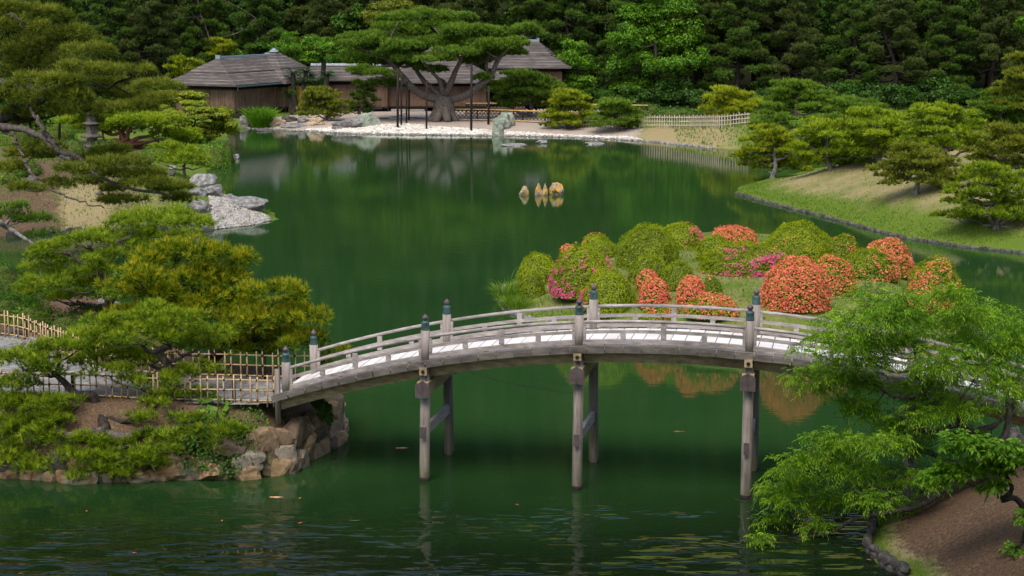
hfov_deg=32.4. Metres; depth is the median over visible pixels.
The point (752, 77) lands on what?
forest tree
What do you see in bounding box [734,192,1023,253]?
stone kerb
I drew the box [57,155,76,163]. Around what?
rock
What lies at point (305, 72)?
sago palm
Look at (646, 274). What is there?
azalea bush
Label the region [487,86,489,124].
prop pole
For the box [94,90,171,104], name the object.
leafy tree
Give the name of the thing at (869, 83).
woodland shrub
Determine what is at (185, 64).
garden pine
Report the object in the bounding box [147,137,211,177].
garden pine
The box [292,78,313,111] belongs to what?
sago palm
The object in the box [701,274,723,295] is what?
azalea bush
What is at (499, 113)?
lattice fence
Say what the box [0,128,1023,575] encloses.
pond water
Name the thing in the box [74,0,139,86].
forest pine
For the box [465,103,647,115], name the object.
lattice fence
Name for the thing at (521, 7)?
forest pine
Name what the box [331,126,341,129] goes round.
rock
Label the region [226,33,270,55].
leafy tree
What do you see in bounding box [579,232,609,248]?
azalea bush
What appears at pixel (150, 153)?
clipped bush
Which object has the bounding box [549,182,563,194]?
rock
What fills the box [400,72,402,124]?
prop pole
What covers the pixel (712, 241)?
azalea bush
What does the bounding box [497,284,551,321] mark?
stone kerb
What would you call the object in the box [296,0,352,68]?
forest pine
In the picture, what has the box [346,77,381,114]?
garden pine
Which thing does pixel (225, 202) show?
gravel
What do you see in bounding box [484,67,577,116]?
garden pine
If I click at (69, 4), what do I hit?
forest pine
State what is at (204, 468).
ivy
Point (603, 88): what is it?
woodland shrub
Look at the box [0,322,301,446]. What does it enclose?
grass
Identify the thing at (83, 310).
clipped bush
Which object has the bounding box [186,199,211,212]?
rock
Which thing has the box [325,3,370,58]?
leafy tree
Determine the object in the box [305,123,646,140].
gravel
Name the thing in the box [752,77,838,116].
garden pine
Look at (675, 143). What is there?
stone kerb
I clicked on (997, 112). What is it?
garden pine
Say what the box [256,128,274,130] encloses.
rock
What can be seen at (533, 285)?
azalea bush
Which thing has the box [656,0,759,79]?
forest pine
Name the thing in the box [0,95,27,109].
leafy tree
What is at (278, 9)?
forest
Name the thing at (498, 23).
forest tree
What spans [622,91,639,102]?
woodland shrub
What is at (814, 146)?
garden pine
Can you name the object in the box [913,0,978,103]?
forest pine
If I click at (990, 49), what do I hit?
forest pine
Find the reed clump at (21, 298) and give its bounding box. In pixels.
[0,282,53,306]
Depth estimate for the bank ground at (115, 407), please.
46.29 m
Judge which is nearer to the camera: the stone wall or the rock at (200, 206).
the stone wall
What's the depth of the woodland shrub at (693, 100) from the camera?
182.78 m
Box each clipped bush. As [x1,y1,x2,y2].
[0,131,38,146]
[0,168,21,184]
[0,257,32,299]
[0,292,28,322]
[2,297,61,329]
[17,159,43,176]
[38,119,77,140]
[41,307,94,337]
[51,115,85,133]
[58,138,85,154]
[58,301,106,322]
[67,315,128,343]
[92,139,128,152]
[126,152,155,166]
[141,144,170,161]
[194,141,230,168]
[217,138,236,163]
[635,102,663,116]
[650,105,700,120]
[698,106,735,120]
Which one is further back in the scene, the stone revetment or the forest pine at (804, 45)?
the forest pine at (804, 45)
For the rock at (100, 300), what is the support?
on the bank ground at (115, 407)
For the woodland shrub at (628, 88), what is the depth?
182.95 m
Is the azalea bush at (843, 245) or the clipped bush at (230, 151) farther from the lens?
the clipped bush at (230, 151)
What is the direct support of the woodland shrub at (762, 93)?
on the bank ground at (665, 134)
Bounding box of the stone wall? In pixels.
[212,394,348,480]
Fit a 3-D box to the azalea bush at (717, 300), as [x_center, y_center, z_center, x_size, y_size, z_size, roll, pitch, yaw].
[7.132,0.578,63.090,2.122,0.957,1.701,0,9,0]
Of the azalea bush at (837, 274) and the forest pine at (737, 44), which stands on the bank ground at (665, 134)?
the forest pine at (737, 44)
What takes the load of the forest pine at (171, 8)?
on the bank ground at (665, 134)
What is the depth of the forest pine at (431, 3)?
195.90 m
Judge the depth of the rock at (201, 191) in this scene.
99.69 m
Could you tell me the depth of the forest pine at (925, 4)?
196.70 m
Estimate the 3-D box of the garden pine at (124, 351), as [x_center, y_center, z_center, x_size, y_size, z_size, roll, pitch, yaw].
[-9.780,1.698,46.680,5.194,3.034,3.064,0,9,0]
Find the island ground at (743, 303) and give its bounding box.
[510,232,972,349]
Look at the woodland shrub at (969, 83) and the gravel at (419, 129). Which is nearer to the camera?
the gravel at (419, 129)
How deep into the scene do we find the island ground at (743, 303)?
66.71 m
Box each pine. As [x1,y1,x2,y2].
[0,0,59,79]
[0,0,201,207]
[0,27,29,79]
[0,197,64,243]
[0,334,267,485]
[10,200,218,312]
[13,0,83,43]
[28,0,87,87]
[54,297,239,411]
[55,107,205,149]
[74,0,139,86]
[91,231,351,367]
[102,0,190,67]
[111,0,173,83]
[113,0,181,77]
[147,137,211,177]
[151,89,240,141]
[159,0,236,73]
[162,52,205,76]
[163,0,235,58]
[177,0,233,64]
[203,36,241,60]
[228,0,286,55]
[278,0,352,54]
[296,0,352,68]
[330,6,547,121]
[336,0,395,33]
[340,0,390,62]
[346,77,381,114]
[400,0,447,52]
[407,0,453,51]
[445,0,503,63]
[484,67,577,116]
[494,0,563,59]
[508,0,591,44]
[535,0,605,86]
[537,86,598,128]
[559,0,630,87]
[584,94,645,130]
[595,0,669,96]
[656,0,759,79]
[663,0,723,104]
[666,1,729,83]
[696,83,762,122]
[701,0,778,89]
[709,3,812,90]
[728,122,814,177]
[741,0,827,78]
[748,107,804,129]
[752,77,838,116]
[783,115,876,169]
[812,0,884,87]
[818,104,924,162]
[820,92,897,122]
[860,0,940,105]
[863,139,968,194]
[866,0,925,81]
[876,0,985,90]
[893,98,991,157]
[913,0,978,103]
[928,159,1023,229]
[952,1,1016,88]
[956,0,1023,86]
[956,119,1023,171]
[966,88,1023,125]
[985,50,1023,110]
[995,0,1023,88]
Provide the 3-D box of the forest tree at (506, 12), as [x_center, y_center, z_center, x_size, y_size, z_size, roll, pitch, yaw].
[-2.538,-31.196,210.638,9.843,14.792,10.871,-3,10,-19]
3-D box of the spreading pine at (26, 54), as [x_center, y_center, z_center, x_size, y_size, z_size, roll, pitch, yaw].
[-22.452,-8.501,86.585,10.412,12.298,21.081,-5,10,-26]
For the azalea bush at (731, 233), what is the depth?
75.92 m
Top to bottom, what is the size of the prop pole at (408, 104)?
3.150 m
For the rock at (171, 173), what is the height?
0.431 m
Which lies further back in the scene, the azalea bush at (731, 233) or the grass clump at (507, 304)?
the azalea bush at (731, 233)
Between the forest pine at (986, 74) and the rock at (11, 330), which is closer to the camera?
the rock at (11, 330)
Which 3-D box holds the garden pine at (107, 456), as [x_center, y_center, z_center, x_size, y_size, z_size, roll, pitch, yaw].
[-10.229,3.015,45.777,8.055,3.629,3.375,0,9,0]
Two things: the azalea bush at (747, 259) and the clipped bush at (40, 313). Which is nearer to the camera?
the clipped bush at (40, 313)
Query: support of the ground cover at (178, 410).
on the bank ground at (115, 407)
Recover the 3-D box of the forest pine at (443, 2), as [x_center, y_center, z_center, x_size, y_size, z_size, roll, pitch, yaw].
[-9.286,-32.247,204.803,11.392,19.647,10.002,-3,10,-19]
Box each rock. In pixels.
[0,459,21,475]
[1,327,22,335]
[21,175,43,191]
[44,447,77,477]
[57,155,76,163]
[98,298,120,310]
[98,473,114,482]
[127,472,151,482]
[155,461,187,480]
[166,170,174,175]
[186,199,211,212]
[188,187,207,196]
[189,173,217,187]
[195,454,230,479]
[204,184,223,196]
[226,194,236,198]
[229,196,268,210]
[239,115,249,126]
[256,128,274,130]
[269,118,285,125]
[280,123,306,127]
[281,115,297,121]
[297,116,305,122]
[309,117,324,124]
[331,118,362,127]
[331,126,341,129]
[356,112,380,126]
[492,118,503,135]
[496,112,510,128]
[501,143,526,146]
[508,112,515,125]
[519,186,528,194]
[535,140,547,143]
[535,183,541,194]
[542,183,547,194]
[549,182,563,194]
[585,142,604,144]
[1010,426,1023,447]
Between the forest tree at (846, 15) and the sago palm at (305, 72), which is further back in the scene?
the forest tree at (846, 15)
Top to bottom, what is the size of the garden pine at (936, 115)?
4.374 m
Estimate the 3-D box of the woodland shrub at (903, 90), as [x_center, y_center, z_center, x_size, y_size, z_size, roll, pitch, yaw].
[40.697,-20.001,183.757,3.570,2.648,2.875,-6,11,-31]
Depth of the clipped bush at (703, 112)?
166.38 m
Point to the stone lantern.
(91, 135)
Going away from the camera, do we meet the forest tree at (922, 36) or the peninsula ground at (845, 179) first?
the peninsula ground at (845, 179)
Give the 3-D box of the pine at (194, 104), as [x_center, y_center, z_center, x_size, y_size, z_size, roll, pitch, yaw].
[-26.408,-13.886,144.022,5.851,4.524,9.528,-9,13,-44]
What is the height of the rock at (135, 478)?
0.399 m
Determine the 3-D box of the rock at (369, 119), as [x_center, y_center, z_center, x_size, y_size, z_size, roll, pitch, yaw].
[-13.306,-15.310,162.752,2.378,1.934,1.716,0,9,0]
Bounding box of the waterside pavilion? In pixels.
[173,48,312,118]
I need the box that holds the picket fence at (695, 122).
[570,112,749,127]
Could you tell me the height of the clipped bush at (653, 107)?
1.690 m
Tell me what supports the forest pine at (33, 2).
on the bank ground at (665, 134)
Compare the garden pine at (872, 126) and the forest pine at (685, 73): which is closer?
the garden pine at (872, 126)
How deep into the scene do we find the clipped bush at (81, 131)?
151.99 m
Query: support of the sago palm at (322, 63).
on the bank ground at (665, 134)
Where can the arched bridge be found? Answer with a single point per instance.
(752, 348)
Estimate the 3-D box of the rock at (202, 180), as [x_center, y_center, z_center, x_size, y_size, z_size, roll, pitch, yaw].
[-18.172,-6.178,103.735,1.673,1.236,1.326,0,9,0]
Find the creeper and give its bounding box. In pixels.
[229,407,284,456]
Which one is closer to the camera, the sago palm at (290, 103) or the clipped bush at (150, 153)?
the clipped bush at (150, 153)
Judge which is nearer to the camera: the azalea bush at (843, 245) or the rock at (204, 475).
the rock at (204, 475)
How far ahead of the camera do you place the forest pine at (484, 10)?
195.17 m
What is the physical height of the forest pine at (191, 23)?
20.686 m
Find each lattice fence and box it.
[455,109,606,125]
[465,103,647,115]
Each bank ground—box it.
[0,0,1016,235]
[0,295,311,477]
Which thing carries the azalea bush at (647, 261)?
on the island ground at (743, 303)
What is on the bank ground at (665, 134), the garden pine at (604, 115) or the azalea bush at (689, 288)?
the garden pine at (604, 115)
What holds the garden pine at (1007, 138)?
on the peninsula ground at (845, 179)
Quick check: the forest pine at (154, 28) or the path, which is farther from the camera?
the forest pine at (154, 28)
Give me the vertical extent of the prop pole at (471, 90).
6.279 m
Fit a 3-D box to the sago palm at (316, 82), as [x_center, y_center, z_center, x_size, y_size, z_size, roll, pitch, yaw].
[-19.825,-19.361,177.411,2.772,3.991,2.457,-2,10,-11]
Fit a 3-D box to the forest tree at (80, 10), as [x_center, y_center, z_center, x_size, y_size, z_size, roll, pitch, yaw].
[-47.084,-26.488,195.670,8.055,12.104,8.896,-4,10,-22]
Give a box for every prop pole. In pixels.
[396,69,398,127]
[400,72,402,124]
[406,82,407,122]
[408,90,409,119]
[426,80,427,128]
[470,64,472,130]
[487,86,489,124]
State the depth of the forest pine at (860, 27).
188.74 m
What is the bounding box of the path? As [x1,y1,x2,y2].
[0,335,297,404]
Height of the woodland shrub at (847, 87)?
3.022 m
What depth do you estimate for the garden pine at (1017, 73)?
154.73 m
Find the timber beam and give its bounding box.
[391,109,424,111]
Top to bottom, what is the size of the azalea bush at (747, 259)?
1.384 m
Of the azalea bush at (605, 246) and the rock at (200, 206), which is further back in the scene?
the rock at (200, 206)
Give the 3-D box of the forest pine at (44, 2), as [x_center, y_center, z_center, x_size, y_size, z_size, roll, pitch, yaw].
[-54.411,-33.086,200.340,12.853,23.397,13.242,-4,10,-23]
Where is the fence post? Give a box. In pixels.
[274,368,280,423]
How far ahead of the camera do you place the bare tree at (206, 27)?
194.74 m
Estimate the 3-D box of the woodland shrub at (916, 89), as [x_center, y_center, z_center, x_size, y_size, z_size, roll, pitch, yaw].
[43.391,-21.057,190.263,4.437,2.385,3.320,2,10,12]
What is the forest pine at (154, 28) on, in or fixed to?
on the bank ground at (665, 134)
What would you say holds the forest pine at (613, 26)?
on the bank ground at (665, 134)
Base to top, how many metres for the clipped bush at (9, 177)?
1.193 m
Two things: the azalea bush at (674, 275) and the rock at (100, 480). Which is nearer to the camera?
the rock at (100, 480)
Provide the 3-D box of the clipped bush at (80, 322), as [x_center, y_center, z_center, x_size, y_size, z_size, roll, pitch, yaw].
[-12.900,1.288,54.481,2.026,1.031,1.889,0,9,0]
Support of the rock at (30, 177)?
on the bank ground at (665, 134)
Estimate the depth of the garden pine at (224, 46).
193.67 m
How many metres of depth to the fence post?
45.99 m
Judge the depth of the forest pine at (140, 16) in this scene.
195.58 m
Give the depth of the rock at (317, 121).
164.54 m
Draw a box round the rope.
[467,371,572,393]
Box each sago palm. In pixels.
[280,89,297,114]
[283,67,303,112]
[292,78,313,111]
[299,66,315,85]
[306,76,324,96]
[315,56,332,85]
[317,69,335,86]
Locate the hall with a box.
[382,38,570,110]
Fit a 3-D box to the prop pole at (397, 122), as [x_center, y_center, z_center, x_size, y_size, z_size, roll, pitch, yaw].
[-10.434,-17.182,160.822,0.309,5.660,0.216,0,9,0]
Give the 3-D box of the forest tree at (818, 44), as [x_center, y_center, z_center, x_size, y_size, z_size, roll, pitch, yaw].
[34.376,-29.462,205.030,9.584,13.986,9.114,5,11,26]
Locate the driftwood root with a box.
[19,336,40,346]
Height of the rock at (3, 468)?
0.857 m
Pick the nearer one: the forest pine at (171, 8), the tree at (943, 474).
the tree at (943, 474)
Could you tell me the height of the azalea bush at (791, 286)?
2.050 m
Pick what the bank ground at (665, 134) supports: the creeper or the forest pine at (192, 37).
the forest pine at (192, 37)
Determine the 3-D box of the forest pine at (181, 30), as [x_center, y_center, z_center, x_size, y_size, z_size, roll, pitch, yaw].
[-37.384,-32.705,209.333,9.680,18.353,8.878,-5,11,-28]
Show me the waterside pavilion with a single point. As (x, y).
(236, 83)
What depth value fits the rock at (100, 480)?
45.10 m
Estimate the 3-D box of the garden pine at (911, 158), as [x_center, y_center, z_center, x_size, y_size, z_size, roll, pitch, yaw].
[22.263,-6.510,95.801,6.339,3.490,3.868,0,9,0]
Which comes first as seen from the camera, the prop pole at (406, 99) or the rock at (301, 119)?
the prop pole at (406, 99)
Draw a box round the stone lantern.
[80,110,102,148]
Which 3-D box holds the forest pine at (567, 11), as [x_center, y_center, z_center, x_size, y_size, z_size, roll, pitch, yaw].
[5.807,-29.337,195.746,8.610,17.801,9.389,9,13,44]
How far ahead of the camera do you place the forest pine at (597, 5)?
200.38 m
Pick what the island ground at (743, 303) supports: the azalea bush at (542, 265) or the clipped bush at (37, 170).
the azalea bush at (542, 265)
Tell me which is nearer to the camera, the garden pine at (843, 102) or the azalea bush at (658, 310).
the azalea bush at (658, 310)
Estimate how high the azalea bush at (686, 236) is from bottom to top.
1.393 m
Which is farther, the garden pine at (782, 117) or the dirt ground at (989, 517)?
the garden pine at (782, 117)
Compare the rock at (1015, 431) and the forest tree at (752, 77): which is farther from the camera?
the forest tree at (752, 77)
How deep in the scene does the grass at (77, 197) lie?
97.12 m
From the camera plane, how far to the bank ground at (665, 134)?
150.28 m
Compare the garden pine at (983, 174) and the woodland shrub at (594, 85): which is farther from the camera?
the woodland shrub at (594, 85)
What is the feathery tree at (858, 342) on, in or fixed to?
on the dirt ground at (989, 517)
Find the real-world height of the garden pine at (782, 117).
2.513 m
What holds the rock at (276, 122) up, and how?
on the bank ground at (665, 134)
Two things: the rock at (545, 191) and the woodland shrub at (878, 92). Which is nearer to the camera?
the rock at (545, 191)
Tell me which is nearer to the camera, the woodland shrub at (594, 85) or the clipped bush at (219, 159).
the clipped bush at (219, 159)
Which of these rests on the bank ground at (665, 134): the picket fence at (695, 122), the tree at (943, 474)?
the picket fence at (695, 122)
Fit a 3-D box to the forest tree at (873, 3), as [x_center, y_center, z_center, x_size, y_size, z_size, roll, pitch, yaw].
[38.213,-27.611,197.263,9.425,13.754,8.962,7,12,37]
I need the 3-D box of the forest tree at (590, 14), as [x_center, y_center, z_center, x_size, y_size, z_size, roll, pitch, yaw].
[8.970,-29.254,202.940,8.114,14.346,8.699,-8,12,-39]
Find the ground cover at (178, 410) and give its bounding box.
[0,403,288,478]
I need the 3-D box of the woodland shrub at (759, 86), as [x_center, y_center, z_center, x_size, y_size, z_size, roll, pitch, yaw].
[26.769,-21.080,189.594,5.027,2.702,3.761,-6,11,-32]
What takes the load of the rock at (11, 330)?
on the bank ground at (115, 407)
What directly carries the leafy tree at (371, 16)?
on the bank ground at (665, 134)
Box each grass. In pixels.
[0,158,272,231]
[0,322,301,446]
[657,106,1011,146]
[874,468,1023,575]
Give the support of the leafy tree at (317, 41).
on the bank ground at (665, 134)
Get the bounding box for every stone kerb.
[5,224,213,236]
[246,127,715,148]
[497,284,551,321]
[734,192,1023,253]
[862,458,1022,575]
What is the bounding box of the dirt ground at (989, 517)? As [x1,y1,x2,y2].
[872,465,1023,575]
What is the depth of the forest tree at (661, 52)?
195.70 m
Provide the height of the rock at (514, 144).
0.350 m
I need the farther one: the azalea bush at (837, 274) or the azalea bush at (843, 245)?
the azalea bush at (843, 245)
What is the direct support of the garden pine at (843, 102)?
on the bank ground at (665, 134)
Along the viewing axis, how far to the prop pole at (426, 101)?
159.94 m
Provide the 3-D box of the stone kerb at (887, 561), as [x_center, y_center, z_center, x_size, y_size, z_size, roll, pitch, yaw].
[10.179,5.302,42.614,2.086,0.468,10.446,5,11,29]
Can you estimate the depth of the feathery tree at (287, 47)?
190.59 m
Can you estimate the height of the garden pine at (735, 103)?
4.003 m
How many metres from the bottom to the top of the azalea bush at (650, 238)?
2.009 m
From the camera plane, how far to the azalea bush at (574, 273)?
68.03 m
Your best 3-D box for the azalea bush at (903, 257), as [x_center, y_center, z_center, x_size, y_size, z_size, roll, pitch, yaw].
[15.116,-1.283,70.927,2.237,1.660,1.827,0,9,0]
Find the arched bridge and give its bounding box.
[271,283,1023,501]
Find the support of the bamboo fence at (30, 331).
on the bank ground at (115, 407)
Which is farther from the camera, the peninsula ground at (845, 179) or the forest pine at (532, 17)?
the forest pine at (532, 17)
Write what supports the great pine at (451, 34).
on the bank ground at (665, 134)
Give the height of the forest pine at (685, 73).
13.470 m
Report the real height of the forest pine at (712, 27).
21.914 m
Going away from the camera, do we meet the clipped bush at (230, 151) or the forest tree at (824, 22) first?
the clipped bush at (230, 151)
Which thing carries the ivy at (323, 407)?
hanging from the stone wall
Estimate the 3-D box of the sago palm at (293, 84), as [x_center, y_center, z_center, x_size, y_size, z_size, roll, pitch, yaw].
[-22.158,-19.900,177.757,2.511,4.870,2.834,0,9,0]
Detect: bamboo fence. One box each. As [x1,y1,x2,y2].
[0,310,309,381]
[0,368,274,406]
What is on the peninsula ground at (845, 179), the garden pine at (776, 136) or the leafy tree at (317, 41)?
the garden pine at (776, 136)
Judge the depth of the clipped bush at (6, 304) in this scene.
57.79 m
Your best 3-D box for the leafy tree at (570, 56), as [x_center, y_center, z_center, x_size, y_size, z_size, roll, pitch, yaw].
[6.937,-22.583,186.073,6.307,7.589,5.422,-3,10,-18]
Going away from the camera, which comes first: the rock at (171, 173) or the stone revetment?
the stone revetment
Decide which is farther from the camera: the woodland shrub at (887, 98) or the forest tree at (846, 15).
the forest tree at (846, 15)
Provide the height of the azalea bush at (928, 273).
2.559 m
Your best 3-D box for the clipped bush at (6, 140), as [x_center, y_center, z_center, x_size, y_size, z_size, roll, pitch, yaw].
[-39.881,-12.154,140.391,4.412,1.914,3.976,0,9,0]
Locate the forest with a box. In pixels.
[84,0,978,33]
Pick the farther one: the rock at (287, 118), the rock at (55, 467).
the rock at (287, 118)
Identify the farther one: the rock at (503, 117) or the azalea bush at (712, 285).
the rock at (503, 117)
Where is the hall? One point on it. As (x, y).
(541, 58)
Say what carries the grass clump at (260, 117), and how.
on the bank ground at (665, 134)
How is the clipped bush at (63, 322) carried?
on the bank ground at (115, 407)
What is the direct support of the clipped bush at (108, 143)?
on the bank ground at (665, 134)
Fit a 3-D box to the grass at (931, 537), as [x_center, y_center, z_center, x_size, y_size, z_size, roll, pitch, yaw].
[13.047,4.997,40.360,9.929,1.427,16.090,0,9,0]
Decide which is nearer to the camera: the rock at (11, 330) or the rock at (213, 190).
the rock at (11, 330)
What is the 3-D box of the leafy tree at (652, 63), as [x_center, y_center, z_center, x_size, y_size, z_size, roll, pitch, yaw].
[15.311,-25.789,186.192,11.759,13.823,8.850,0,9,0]
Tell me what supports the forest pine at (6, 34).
on the bank ground at (665, 134)
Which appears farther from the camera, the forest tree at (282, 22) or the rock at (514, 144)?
the forest tree at (282, 22)
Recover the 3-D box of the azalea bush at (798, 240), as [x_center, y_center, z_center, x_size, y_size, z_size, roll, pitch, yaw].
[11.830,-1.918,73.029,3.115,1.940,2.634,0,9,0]
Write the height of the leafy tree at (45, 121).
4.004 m
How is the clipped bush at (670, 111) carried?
on the bank ground at (665, 134)
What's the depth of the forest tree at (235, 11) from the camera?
209.54 m
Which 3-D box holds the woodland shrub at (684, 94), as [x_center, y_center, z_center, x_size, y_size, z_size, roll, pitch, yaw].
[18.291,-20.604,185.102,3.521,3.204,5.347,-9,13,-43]
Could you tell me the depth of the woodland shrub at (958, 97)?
184.18 m
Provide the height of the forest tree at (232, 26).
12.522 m
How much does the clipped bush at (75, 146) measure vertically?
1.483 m
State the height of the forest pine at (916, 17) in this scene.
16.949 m
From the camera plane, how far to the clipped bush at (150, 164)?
106.32 m
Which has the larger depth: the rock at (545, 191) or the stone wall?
the rock at (545, 191)
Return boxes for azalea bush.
[515,250,557,287]
[520,271,545,299]
[547,242,612,300]
[558,243,574,259]
[578,266,636,319]
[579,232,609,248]
[586,237,616,257]
[615,221,679,268]
[626,253,666,283]
[634,268,659,291]
[636,276,671,308]
[638,307,680,320]
[660,259,693,291]
[662,221,704,249]
[674,274,704,304]
[682,291,739,320]
[694,234,730,260]
[696,240,785,277]
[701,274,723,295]
[710,224,759,245]
[759,254,831,313]
[763,219,831,262]
[815,253,858,296]
[826,233,858,261]
[841,246,900,282]
[866,236,915,278]
[904,252,964,317]
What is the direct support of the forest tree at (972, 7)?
on the bank ground at (665, 134)
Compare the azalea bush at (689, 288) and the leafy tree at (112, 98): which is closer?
the azalea bush at (689, 288)
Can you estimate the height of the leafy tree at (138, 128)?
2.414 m
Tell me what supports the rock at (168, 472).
on the bank ground at (115, 407)
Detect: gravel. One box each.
[208,194,270,228]
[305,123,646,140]
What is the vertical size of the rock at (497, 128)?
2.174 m
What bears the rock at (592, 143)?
in the pond water
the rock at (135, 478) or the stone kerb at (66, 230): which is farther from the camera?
the stone kerb at (66, 230)
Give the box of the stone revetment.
[0,453,232,484]
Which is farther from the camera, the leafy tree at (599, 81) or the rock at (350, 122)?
the leafy tree at (599, 81)
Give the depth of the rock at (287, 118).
167.60 m
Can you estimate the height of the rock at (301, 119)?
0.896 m
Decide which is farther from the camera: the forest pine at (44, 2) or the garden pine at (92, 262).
the forest pine at (44, 2)
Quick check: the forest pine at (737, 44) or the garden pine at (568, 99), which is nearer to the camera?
the garden pine at (568, 99)
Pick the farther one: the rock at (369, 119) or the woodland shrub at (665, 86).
the woodland shrub at (665, 86)
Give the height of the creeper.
1.386 m
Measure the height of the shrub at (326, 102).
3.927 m
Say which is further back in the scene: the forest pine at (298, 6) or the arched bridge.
the forest pine at (298, 6)
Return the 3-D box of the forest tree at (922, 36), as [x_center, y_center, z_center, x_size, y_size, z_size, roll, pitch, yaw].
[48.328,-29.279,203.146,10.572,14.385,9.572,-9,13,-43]
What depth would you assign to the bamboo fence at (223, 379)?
46.41 m
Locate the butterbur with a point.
(225, 407)
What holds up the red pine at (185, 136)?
on the bank ground at (665, 134)
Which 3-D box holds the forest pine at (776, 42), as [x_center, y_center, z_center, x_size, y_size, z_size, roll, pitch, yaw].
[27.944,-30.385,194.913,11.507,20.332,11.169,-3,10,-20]
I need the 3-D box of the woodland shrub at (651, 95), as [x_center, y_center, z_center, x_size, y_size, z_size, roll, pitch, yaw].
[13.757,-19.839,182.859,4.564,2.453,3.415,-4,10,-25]
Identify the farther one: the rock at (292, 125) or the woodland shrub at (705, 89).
the woodland shrub at (705, 89)
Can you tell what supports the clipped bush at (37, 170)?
on the bank ground at (665, 134)
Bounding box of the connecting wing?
[288,63,393,111]
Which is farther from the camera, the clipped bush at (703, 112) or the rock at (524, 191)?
the clipped bush at (703, 112)
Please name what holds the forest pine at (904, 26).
on the bank ground at (665, 134)
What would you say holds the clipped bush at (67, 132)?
on the bank ground at (665, 134)
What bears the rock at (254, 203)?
on the bank ground at (665, 134)
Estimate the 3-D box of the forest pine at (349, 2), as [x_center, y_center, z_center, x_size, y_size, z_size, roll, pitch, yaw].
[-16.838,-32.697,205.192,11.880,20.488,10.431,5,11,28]
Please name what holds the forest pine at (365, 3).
on the bank ground at (665, 134)
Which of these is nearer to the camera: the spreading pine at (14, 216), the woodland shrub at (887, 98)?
the spreading pine at (14, 216)
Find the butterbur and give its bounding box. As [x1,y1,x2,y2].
[197,392,232,415]
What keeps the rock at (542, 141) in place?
in the pond water
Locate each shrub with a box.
[294,83,354,120]
[573,82,598,102]
[592,87,621,99]
[592,88,615,103]
[605,84,639,107]
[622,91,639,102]
[626,86,664,104]
[649,78,681,106]
[667,77,704,106]
[686,90,712,107]
[694,83,714,102]
[748,81,772,96]
[749,88,770,106]
[820,83,842,96]
[833,80,861,96]
[851,77,880,95]
[858,82,906,107]
[880,84,900,104]
[885,84,919,108]
[904,84,928,102]
[909,81,943,103]
[923,75,960,101]
[936,90,955,103]
[951,89,977,105]
[954,79,983,103]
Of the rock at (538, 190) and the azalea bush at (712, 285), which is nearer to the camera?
the azalea bush at (712, 285)
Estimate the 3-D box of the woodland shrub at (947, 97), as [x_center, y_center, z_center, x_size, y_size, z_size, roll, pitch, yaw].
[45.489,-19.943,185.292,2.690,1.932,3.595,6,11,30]
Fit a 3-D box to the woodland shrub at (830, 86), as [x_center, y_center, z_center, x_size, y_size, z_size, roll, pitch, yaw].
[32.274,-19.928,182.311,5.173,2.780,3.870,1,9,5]
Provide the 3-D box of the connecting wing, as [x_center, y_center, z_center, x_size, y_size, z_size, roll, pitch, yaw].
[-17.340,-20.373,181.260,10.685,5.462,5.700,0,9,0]
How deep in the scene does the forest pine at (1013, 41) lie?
190.36 m
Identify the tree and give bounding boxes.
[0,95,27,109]
[26,104,84,143]
[57,2,119,60]
[61,0,115,59]
[84,123,153,139]
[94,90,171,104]
[180,0,255,60]
[215,0,284,53]
[224,0,294,40]
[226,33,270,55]
[267,31,312,64]
[278,0,343,64]
[298,34,350,63]
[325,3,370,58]
[352,0,428,35]
[456,0,505,70]
[461,0,518,61]
[554,39,599,100]
[560,0,621,75]
[592,67,640,92]
[603,0,712,106]
[623,0,677,79]
[726,0,807,89]
[733,269,1023,549]
[765,0,841,79]
[770,0,840,79]
[813,0,887,81]
[841,0,929,89]
[897,0,975,70]
[909,428,1023,558]
[953,0,1023,88]
[1013,16,1023,70]
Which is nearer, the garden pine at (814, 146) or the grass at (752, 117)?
the garden pine at (814, 146)
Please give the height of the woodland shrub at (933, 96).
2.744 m
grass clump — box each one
[240,105,279,127]
[484,280,523,300]
[493,292,539,309]
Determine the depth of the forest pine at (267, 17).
195.05 m
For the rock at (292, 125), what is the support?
in the pond water
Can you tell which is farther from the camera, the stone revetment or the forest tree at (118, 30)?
the forest tree at (118, 30)
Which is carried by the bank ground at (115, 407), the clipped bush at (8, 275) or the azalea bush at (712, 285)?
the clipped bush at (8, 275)
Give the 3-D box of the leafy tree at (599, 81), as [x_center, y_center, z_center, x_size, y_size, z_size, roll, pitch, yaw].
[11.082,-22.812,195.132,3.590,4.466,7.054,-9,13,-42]
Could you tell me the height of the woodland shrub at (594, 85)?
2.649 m
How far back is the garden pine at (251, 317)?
48.98 m
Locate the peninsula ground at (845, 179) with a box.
[734,145,1023,251]
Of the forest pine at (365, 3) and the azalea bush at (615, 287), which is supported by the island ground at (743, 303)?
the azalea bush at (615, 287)
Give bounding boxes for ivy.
[172,413,259,478]
[310,398,333,425]

